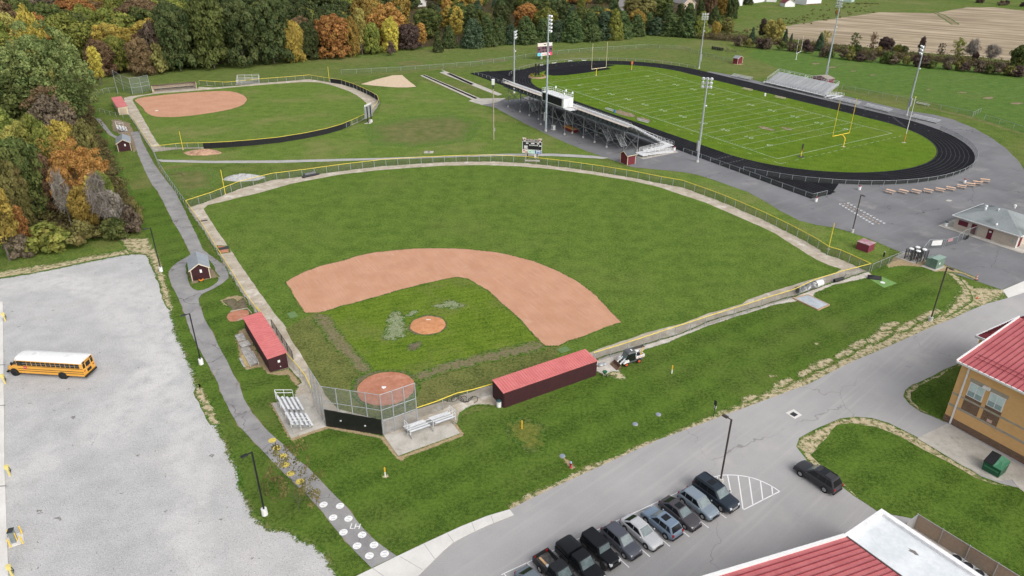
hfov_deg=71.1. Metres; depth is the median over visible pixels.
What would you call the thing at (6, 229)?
tree
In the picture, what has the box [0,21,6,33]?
tree
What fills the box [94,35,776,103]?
rough bank
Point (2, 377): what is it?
plug post
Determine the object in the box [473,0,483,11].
pine tree
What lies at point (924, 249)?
turnstile
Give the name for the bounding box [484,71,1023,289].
stadium asphalt
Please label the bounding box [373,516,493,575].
walk joints
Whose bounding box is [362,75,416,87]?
throwing sector
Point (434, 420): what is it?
bleachers
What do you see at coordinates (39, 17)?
tree
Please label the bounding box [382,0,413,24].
tree
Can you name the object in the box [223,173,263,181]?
gravel pile
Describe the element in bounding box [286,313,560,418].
foul ground
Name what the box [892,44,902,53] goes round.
tree
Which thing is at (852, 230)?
street lamp
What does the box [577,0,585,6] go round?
tree
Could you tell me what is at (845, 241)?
infill lawn
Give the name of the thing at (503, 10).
tree
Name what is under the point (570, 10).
pine tree
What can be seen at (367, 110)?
scoreboard
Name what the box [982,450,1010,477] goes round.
dumpster
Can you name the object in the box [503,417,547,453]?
worn patch
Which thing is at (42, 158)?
tree
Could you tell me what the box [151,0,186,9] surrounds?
tree
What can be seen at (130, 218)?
bush
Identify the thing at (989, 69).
bush
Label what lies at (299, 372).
field fence
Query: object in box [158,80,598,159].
infill lawn
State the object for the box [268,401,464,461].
pad verge
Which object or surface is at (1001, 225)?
concession building
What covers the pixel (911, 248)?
turnstile
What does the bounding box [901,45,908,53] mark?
tree
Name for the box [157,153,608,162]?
infield path
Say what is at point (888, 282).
artificial turf mat
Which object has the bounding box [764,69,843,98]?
bleachers
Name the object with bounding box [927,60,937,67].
bush
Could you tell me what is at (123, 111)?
door
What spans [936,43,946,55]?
tree
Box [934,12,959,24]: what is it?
grass waterway
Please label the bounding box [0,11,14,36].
tree
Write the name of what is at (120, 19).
tree
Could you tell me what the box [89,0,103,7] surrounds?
tree
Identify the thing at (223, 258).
field fence
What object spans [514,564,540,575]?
parked car
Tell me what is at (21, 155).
tree
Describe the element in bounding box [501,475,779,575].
parking lines
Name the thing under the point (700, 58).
floodlight mast
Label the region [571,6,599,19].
tree
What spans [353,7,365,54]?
tree
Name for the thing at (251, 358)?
board stack
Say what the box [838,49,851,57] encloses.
bush
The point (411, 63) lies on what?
bare patch
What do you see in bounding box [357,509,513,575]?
concrete walk
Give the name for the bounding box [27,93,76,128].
tree
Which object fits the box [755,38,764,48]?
bush
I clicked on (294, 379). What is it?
straw patch
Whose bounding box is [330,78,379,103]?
softball fence
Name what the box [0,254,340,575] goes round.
gravel lot
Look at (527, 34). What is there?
pine tree
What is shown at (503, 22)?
pine tree
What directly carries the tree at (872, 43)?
on the hedgerow soil at (836, 50)
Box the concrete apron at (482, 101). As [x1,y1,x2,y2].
[469,98,504,104]
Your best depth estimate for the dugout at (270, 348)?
102.98 m
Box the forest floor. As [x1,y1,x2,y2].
[0,0,720,244]
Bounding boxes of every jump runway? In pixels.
[420,75,477,98]
[423,75,476,98]
[440,70,501,95]
[447,73,472,84]
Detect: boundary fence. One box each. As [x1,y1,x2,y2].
[347,44,730,72]
[842,85,973,114]
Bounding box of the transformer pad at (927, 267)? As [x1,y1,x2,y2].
[922,265,943,270]
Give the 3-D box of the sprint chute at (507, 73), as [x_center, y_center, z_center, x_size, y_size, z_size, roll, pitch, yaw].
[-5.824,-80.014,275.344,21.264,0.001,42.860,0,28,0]
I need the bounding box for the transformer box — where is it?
[925,254,945,268]
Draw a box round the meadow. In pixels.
[732,0,959,37]
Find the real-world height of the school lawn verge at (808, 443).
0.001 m
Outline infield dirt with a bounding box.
[284,248,622,346]
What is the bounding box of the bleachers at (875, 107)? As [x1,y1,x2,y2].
[864,103,892,112]
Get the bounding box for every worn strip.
[110,119,136,151]
[341,62,512,75]
[364,114,481,147]
[605,371,627,379]
[682,51,775,73]
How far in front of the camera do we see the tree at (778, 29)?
352.96 m
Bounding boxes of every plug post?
[0,374,5,383]
[3,464,10,475]
[5,564,13,575]
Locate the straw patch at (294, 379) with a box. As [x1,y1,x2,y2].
[234,328,301,385]
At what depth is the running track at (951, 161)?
203.50 m
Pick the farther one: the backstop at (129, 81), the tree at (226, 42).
the tree at (226, 42)
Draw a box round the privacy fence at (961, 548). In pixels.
[906,513,1018,575]
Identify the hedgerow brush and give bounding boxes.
[684,30,1012,67]
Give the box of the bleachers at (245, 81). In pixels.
[237,74,259,83]
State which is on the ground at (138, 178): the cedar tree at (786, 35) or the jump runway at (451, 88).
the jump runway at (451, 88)
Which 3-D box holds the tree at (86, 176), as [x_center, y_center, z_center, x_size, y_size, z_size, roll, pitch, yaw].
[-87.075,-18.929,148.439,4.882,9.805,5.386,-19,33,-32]
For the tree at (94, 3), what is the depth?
393.48 m
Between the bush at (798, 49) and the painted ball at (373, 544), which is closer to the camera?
the painted ball at (373, 544)
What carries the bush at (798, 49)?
on the practice field at (942, 92)
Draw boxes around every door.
[119,108,126,114]
[970,224,976,233]
[986,229,993,239]
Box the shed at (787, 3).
[780,0,794,6]
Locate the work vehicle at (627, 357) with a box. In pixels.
[610,348,644,369]
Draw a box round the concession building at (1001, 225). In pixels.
[952,203,1023,247]
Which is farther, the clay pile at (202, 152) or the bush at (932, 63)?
the bush at (932, 63)
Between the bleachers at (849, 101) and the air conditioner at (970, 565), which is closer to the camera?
the air conditioner at (970, 565)
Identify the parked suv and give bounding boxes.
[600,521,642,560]
[641,506,683,541]
[677,485,719,521]
[692,471,739,513]
[793,460,843,495]
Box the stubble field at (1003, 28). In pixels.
[783,7,1023,60]
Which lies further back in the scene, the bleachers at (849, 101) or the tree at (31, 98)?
the bleachers at (849, 101)
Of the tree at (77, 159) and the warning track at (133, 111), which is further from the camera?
the warning track at (133, 111)
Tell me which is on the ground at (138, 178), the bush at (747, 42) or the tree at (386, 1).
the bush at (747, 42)
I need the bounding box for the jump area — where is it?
[544,62,613,75]
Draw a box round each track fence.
[511,58,691,73]
[683,148,827,195]
[743,126,978,184]
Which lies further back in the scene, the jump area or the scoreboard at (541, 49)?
the scoreboard at (541, 49)
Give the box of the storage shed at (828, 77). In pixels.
[812,75,834,82]
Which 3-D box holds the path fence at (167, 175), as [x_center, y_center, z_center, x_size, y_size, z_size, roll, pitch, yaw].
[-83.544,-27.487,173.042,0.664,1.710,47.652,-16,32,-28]
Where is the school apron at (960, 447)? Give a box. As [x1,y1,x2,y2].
[918,424,1023,491]
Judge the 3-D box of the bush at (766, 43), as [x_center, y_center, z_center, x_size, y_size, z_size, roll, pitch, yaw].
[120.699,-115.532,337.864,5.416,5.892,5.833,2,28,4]
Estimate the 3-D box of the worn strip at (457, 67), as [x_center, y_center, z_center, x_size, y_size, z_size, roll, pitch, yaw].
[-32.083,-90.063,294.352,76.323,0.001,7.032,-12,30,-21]
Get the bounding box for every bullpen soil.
[219,295,248,307]
[223,298,248,309]
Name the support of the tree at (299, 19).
on the forest floor
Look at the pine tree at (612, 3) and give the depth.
437.25 m
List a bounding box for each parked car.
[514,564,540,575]
[619,513,663,552]
[658,495,701,532]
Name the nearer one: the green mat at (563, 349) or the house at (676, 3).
the green mat at (563, 349)
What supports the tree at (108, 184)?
on the forest floor
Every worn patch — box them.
[162,167,219,194]
[186,267,219,284]
[406,340,422,350]
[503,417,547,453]
[524,159,540,161]
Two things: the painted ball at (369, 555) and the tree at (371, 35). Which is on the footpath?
the painted ball at (369, 555)
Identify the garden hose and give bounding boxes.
[445,395,477,402]
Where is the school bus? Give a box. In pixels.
[7,350,96,378]
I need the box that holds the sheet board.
[239,340,250,347]
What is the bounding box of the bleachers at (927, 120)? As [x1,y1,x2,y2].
[911,114,940,123]
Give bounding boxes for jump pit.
[499,95,517,99]
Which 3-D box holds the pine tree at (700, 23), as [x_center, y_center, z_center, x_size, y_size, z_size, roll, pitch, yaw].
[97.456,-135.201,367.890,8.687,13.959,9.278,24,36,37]
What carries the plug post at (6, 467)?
on the gravel lot at (121, 459)
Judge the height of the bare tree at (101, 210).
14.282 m
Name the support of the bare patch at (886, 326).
on the lawn at (483, 467)
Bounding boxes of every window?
[966,382,985,401]
[986,392,1006,411]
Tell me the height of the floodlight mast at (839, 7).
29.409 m
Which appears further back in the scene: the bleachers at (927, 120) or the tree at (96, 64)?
the tree at (96, 64)
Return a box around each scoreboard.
[364,102,372,122]
[522,137,541,158]
[537,42,551,58]
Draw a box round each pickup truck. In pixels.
[532,547,574,575]
[555,534,605,575]
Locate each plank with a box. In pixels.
[539,557,548,567]
[632,345,644,348]
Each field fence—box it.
[185,200,258,312]
[186,155,828,254]
[286,353,314,401]
[417,384,492,415]
[593,263,870,356]
[828,246,870,269]
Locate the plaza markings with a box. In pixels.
[840,203,884,223]
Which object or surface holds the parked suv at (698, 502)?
on the asphalt lot at (796, 510)
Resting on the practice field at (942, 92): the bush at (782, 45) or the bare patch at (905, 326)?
the bush at (782, 45)
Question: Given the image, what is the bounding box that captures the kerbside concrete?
[1003,281,1023,297]
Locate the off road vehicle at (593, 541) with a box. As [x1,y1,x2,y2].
[579,527,620,570]
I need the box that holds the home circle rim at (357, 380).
[350,369,420,410]
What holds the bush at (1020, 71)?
on the practice field at (942, 92)
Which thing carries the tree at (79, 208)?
on the forest floor
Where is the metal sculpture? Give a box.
[528,64,545,78]
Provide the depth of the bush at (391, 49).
319.02 m
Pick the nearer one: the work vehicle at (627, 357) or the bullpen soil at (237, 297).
the work vehicle at (627, 357)
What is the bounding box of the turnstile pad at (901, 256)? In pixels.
[896,252,925,263]
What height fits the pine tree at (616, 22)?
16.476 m
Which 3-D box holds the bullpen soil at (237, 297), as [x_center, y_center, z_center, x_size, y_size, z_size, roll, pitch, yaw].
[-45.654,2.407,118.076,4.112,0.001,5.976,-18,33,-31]
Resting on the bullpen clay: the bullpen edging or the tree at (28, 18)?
the bullpen edging
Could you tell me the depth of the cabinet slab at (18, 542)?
73.22 m
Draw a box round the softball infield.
[134,91,247,116]
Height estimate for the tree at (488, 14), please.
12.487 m
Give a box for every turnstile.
[904,247,916,260]
[910,245,922,259]
[911,249,922,263]
[917,248,929,261]
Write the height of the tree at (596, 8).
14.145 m
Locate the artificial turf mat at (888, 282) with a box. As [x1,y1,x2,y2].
[870,277,895,287]
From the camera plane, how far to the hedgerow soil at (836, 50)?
341.38 m
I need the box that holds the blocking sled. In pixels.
[711,46,723,50]
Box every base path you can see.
[312,314,373,373]
[415,341,546,381]
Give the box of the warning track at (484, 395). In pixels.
[186,161,866,434]
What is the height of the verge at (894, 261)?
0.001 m
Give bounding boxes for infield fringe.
[596,271,872,380]
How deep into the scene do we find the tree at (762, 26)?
359.14 m
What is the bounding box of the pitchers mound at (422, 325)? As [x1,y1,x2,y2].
[410,316,445,333]
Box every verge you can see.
[0,248,128,276]
[118,238,172,310]
[130,133,383,546]
[193,384,220,424]
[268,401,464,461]
[506,278,1006,508]
[796,417,1017,516]
[885,252,975,278]
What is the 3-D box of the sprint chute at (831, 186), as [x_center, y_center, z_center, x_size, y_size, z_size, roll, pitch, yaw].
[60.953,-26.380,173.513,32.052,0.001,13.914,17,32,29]
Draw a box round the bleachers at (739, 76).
[731,74,752,79]
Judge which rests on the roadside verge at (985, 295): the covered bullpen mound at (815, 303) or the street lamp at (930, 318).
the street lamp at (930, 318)
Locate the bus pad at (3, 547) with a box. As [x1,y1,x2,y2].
[0,301,8,575]
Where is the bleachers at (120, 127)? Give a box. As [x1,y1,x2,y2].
[115,121,126,132]
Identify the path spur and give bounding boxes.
[97,118,116,137]
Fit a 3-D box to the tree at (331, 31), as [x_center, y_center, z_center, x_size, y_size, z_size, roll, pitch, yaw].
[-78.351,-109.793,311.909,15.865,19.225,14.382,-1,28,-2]
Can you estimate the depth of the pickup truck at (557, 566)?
69.08 m
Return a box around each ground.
[0,0,1023,414]
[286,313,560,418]
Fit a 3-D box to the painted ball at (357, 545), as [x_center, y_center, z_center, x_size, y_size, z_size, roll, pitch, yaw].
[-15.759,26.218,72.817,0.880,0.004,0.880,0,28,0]
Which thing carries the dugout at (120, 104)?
on the ground at (138, 178)
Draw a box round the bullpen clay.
[226,309,250,321]
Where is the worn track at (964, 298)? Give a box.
[940,272,972,318]
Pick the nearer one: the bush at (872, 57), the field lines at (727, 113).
the field lines at (727, 113)
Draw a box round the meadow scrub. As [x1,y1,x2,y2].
[734,2,878,35]
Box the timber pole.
[492,79,494,139]
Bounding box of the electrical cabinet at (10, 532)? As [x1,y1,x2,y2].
[6,527,17,543]
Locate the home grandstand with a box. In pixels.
[503,79,673,156]
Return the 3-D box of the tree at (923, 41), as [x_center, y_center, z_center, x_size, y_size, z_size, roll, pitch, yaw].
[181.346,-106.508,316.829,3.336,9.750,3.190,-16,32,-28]
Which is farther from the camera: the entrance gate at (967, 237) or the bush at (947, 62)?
the bush at (947, 62)
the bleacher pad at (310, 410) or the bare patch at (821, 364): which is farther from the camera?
the bare patch at (821, 364)
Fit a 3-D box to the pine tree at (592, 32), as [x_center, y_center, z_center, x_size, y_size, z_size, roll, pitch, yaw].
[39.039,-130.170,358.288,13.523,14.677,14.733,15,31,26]
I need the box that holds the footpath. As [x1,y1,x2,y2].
[131,131,395,567]
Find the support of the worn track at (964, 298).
on the roadside verge at (985, 295)
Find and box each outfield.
[133,82,366,146]
[204,165,840,387]
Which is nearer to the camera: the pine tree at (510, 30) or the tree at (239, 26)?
the tree at (239, 26)
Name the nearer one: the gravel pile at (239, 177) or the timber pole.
the gravel pile at (239, 177)
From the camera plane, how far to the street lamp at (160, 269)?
126.38 m
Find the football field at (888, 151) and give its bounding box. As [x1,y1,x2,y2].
[531,65,936,171]
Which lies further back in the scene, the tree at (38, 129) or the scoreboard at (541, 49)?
the scoreboard at (541, 49)
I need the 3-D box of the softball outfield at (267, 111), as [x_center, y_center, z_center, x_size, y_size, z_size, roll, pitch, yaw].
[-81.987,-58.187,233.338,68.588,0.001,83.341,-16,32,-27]
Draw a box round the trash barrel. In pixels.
[496,399,500,407]
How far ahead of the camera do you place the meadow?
475.68 m
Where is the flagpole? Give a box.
[902,97,915,142]
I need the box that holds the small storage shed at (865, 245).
[856,238,875,252]
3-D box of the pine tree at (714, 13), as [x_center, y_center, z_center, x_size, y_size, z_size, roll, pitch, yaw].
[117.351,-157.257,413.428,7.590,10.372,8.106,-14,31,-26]
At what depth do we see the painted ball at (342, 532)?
74.37 m
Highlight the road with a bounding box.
[944,0,1023,7]
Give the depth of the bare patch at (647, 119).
223.73 m
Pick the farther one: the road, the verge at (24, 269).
the road
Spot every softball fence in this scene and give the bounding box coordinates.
[132,116,151,149]
[152,78,378,149]
[199,75,326,84]
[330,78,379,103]
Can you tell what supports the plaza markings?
on the stadium asphalt
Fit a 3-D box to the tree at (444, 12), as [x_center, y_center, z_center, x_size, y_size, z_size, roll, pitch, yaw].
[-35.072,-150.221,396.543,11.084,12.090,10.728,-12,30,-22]
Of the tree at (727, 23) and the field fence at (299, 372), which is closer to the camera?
the field fence at (299, 372)
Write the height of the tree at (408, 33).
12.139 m
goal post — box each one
[591,43,607,75]
[832,100,856,146]
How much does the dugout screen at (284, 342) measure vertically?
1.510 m
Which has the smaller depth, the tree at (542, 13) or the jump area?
the jump area
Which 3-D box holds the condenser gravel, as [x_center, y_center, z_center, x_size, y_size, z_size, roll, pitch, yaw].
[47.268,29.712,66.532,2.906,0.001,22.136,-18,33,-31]
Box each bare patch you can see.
[389,59,431,67]
[468,57,512,63]
[563,458,576,469]
[613,110,636,116]
[635,117,651,121]
[740,393,757,403]
[757,126,775,130]
[771,377,793,388]
[796,367,814,377]
[807,357,834,370]
[833,347,857,359]
[847,338,867,350]
[864,330,894,343]
[875,321,900,331]
[892,319,919,332]
[915,308,943,321]
[1008,102,1023,104]
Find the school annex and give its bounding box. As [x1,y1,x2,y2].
[703,509,981,575]
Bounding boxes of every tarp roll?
[795,279,823,293]
[833,277,844,282]
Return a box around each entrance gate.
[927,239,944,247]
[959,226,978,239]
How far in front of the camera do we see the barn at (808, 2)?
504.40 m
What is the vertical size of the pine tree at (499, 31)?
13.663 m
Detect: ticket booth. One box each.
[619,149,637,164]
[733,55,743,63]
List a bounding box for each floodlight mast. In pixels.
[513,31,516,92]
[544,15,552,131]
[696,77,712,161]
[698,13,708,68]
[825,0,843,74]
[905,45,924,115]
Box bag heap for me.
[597,362,606,366]
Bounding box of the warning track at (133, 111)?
[123,79,378,151]
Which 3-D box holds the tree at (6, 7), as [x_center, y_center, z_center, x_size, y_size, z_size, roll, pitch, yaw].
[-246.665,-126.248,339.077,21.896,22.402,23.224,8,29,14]
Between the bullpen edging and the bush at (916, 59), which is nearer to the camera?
the bullpen edging
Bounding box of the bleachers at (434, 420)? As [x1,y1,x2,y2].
[403,405,455,438]
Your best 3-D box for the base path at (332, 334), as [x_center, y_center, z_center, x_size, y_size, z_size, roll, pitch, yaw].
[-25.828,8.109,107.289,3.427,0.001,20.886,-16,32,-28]
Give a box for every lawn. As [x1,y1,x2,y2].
[133,187,995,575]
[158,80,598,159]
[161,156,889,264]
[811,423,1023,575]
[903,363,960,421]
[911,365,961,421]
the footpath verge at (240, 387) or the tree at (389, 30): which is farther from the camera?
the tree at (389, 30)
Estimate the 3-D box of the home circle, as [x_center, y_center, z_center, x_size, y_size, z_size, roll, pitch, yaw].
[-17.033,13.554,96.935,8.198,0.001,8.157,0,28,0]
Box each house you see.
[418,0,425,6]
[618,0,624,9]
[673,0,695,8]
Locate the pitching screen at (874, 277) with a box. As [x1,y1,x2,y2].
[867,275,881,280]
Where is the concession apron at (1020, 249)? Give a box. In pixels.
[938,219,1023,252]
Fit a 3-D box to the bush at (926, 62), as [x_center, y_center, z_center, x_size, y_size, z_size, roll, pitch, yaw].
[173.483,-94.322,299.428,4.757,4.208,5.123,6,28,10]
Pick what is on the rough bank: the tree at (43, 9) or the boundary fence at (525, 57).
the boundary fence at (525, 57)
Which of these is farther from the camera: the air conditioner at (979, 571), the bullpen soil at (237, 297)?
the bullpen soil at (237, 297)
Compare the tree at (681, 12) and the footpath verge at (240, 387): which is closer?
the footpath verge at (240, 387)
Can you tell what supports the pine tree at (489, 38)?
on the rough bank
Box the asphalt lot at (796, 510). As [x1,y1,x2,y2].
[419,293,1023,575]
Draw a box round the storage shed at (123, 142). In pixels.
[115,134,131,151]
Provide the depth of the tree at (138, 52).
275.85 m
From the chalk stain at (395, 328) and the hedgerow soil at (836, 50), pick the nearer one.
the chalk stain at (395, 328)
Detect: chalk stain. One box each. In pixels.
[380,310,407,340]
[404,310,417,316]
[430,299,467,309]
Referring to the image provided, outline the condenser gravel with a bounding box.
[913,528,988,575]
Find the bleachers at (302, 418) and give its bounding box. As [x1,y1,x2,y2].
[274,390,312,433]
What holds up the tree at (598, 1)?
on the forest floor
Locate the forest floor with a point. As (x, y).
(109, 146)
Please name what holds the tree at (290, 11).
on the forest floor
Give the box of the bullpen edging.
[230,308,251,320]
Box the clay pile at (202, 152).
[183,149,221,155]
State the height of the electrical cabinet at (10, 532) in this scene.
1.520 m
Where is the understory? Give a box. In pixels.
[27,0,717,220]
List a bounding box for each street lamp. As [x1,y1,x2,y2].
[143,227,162,271]
[180,313,203,364]
[240,451,267,516]
[718,414,732,482]
[850,194,865,232]
[928,267,953,321]
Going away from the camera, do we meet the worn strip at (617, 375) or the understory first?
the worn strip at (617, 375)
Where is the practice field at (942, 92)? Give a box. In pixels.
[749,46,1023,132]
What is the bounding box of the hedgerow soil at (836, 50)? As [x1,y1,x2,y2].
[680,35,1003,67]
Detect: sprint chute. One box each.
[471,71,581,104]
[490,69,522,77]
[650,132,834,198]
[804,180,838,196]
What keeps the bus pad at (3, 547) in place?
on the gravel lot at (121, 459)
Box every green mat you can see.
[287,311,297,318]
[557,346,569,352]
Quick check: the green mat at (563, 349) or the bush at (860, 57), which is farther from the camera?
the bush at (860, 57)
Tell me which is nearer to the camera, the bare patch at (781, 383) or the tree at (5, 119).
the bare patch at (781, 383)
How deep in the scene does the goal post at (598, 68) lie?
281.10 m
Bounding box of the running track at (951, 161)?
[509,61,974,184]
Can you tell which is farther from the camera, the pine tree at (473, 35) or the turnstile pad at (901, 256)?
the pine tree at (473, 35)
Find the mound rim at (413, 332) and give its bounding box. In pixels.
[407,314,447,335]
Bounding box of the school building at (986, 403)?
[942,316,1023,463]
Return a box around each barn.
[743,0,765,2]
[795,0,821,4]
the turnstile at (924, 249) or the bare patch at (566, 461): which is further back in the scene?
the turnstile at (924, 249)
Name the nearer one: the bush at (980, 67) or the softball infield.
the softball infield
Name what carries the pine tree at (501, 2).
on the forest floor
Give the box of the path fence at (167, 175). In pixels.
[152,148,184,201]
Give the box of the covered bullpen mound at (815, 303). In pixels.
[793,294,829,310]
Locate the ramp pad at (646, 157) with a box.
[636,148,676,158]
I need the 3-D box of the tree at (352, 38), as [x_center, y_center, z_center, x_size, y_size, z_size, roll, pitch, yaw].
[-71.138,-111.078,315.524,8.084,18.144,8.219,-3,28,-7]
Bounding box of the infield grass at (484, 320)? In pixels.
[321,278,536,373]
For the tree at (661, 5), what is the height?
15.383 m
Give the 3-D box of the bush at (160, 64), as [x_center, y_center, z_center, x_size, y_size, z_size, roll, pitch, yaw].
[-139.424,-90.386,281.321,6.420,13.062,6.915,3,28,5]
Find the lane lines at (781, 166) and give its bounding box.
[483,61,968,195]
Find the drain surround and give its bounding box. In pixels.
[786,409,801,418]
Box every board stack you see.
[235,333,245,341]
[241,346,250,354]
[241,355,248,366]
[244,351,258,366]
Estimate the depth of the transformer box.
129.90 m
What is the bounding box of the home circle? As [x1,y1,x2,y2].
[356,371,415,406]
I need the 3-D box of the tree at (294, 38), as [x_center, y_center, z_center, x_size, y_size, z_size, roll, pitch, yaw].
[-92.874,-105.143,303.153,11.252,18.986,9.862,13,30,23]
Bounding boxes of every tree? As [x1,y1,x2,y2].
[0,0,16,18]
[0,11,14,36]
[0,19,99,118]
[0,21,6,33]
[0,32,16,46]
[0,70,41,124]
[0,109,14,133]
[0,120,19,140]
[0,136,41,154]
[0,137,51,219]
[0,159,34,226]
[0,187,18,238]
[0,189,14,260]
[9,0,33,9]
[12,12,44,36]
[12,205,30,236]
[14,3,57,77]
[15,112,51,157]
[17,85,76,112]
[27,1,61,16]
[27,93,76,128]
[28,153,66,213]
[29,0,54,4]
[35,135,68,176]
[43,11,88,61]
[45,119,75,154]
[45,136,109,197]
[48,167,70,222]
[50,0,95,11]
[57,8,87,40]
[66,185,99,226]
[70,117,103,168]
[71,3,94,18]
[79,175,96,196]
[81,170,111,219]
[82,38,118,76]
[84,9,134,39]
[86,46,104,85]
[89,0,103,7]
[90,0,102,8]
[90,22,132,61]
[95,170,114,204]
[97,7,113,17]
[103,0,124,9]
[103,35,131,71]
[113,1,154,13]
[120,0,160,7]
[123,37,156,75]
[127,5,154,21]
[129,17,153,37]
[137,19,169,65]
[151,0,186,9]
[151,0,199,70]
[169,33,195,66]
[185,0,232,68]
[196,35,228,53]
[214,0,231,5]
[221,0,261,68]
[241,0,264,7]
[247,0,295,63]
[260,437,325,508]
[281,0,290,4]
[282,18,306,62]
[283,5,311,21]
[289,0,318,13]
[290,15,318,50]
[294,4,309,18]
[299,19,318,59]
[310,3,345,49]
[313,13,351,59]
[315,0,330,12]
[330,0,353,18]
[344,15,360,57]
[349,0,385,27]
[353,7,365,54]
[363,22,382,53]
[366,2,405,46]
[380,0,392,6]
[381,16,398,51]
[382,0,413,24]
[397,23,421,49]
[409,0,420,8]
[412,7,442,37]
[417,22,426,48]
[427,3,436,10]
[432,31,443,52]
[434,5,441,24]
[437,0,458,6]
[439,6,449,27]
[440,0,452,7]
[442,25,458,48]
[446,3,471,31]
[448,5,463,42]
[458,0,482,6]
[459,18,484,48]
[464,3,476,25]
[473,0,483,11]
[474,9,485,26]
[476,11,492,33]
[480,16,498,47]
[492,0,502,15]
[493,0,509,20]
[493,3,511,24]
[493,17,506,45]
[497,15,506,33]
[504,0,514,12]
[505,23,517,44]
[506,0,519,11]
[513,2,537,28]
[516,16,539,45]
[521,0,550,9]
[533,7,558,27]
[535,17,552,42]
[549,0,571,19]
[550,20,565,42]
[560,12,584,43]
[564,7,573,22]
[568,0,591,3]
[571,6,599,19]
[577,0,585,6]
[581,13,603,42]
[588,5,605,16]
[593,0,610,3]
[598,11,615,40]
[605,8,623,40]
[608,0,617,10]
[612,2,620,10]
[617,10,633,39]
[622,0,656,17]
[628,8,646,28]
[630,14,645,36]
[645,11,652,26]
[646,17,664,35]
[653,0,675,17]
[660,14,681,36]
[661,3,674,20]
[674,13,699,37]
[675,3,685,19]
[685,2,693,13]
[688,9,697,18]
[694,11,709,38]
[696,0,704,14]
[704,0,717,17]
[707,6,720,24]
[712,20,721,37]
[717,0,727,16]
[721,17,734,34]
[724,0,739,18]
[743,0,753,4]
[749,27,755,42]
[759,18,766,35]
[762,18,786,41]
[782,28,787,43]
[814,32,823,50]
[819,30,832,41]
[850,32,862,46]
[869,32,878,49]
[875,36,895,51]
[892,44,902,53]
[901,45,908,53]
[917,36,926,52]
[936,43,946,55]
[950,37,967,56]
[964,38,982,57]
[971,51,979,61]
[984,42,1002,59]
[1006,44,1023,68]
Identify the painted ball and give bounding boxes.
[268,438,275,442]
[319,502,327,506]
[329,514,336,520]
[336,503,343,508]
[339,529,347,535]
[344,516,352,521]
[353,542,360,548]
[358,532,365,537]
[365,552,373,558]
[370,542,377,547]
[380,550,388,556]
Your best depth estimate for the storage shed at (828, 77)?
268.57 m
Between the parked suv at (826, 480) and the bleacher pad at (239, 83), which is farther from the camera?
the bleacher pad at (239, 83)
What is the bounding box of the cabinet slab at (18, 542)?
[7,531,24,547]
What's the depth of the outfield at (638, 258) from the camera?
143.62 m
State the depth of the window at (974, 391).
86.63 m
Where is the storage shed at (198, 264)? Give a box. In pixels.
[187,252,210,280]
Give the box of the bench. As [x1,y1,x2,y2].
[217,245,230,253]
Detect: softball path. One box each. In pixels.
[96,87,150,96]
[197,84,246,86]
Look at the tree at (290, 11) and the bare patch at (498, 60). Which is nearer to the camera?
the bare patch at (498, 60)
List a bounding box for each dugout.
[111,96,128,114]
[151,82,196,92]
[242,312,288,371]
[492,349,597,407]
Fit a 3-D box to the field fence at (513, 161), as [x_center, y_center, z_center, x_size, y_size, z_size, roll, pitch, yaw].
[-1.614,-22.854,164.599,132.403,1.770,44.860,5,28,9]
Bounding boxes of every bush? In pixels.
[2,234,38,259]
[23,220,71,254]
[65,219,102,246]
[98,217,128,239]
[104,190,127,217]
[119,204,142,232]
[127,197,143,219]
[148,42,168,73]
[387,41,395,55]
[734,36,741,45]
[742,38,754,45]
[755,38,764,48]
[761,37,772,48]
[776,41,786,48]
[787,44,795,50]
[794,43,801,51]
[801,39,810,48]
[802,45,814,52]
[819,46,829,56]
[827,48,835,57]
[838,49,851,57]
[845,51,855,59]
[848,45,855,51]
[854,53,867,61]
[855,44,861,52]
[866,51,876,61]
[879,50,893,63]
[888,55,900,64]
[902,55,910,64]
[911,54,926,66]
[921,57,931,67]
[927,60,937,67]
[942,56,954,69]
[954,56,965,69]
[958,62,970,70]
[972,59,986,72]
[984,64,995,73]
[993,61,1006,73]
[1003,66,1017,75]
[1008,65,1023,76]
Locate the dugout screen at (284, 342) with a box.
[271,320,292,358]
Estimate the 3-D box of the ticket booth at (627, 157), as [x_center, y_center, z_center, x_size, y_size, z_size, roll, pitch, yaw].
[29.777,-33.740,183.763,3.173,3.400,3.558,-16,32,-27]
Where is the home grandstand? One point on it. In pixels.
(560, 100)
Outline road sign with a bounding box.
[713,400,716,416]
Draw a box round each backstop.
[112,71,150,93]
[308,368,417,434]
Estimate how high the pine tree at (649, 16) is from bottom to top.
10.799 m
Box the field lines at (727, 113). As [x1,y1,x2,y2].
[563,70,894,163]
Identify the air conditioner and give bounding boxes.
[952,553,963,561]
[963,560,975,569]
[974,567,986,575]
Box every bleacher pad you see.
[235,82,259,84]
[273,393,325,437]
[384,423,459,455]
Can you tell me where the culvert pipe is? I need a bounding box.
[302,171,318,177]
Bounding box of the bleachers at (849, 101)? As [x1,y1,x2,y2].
[834,97,860,104]

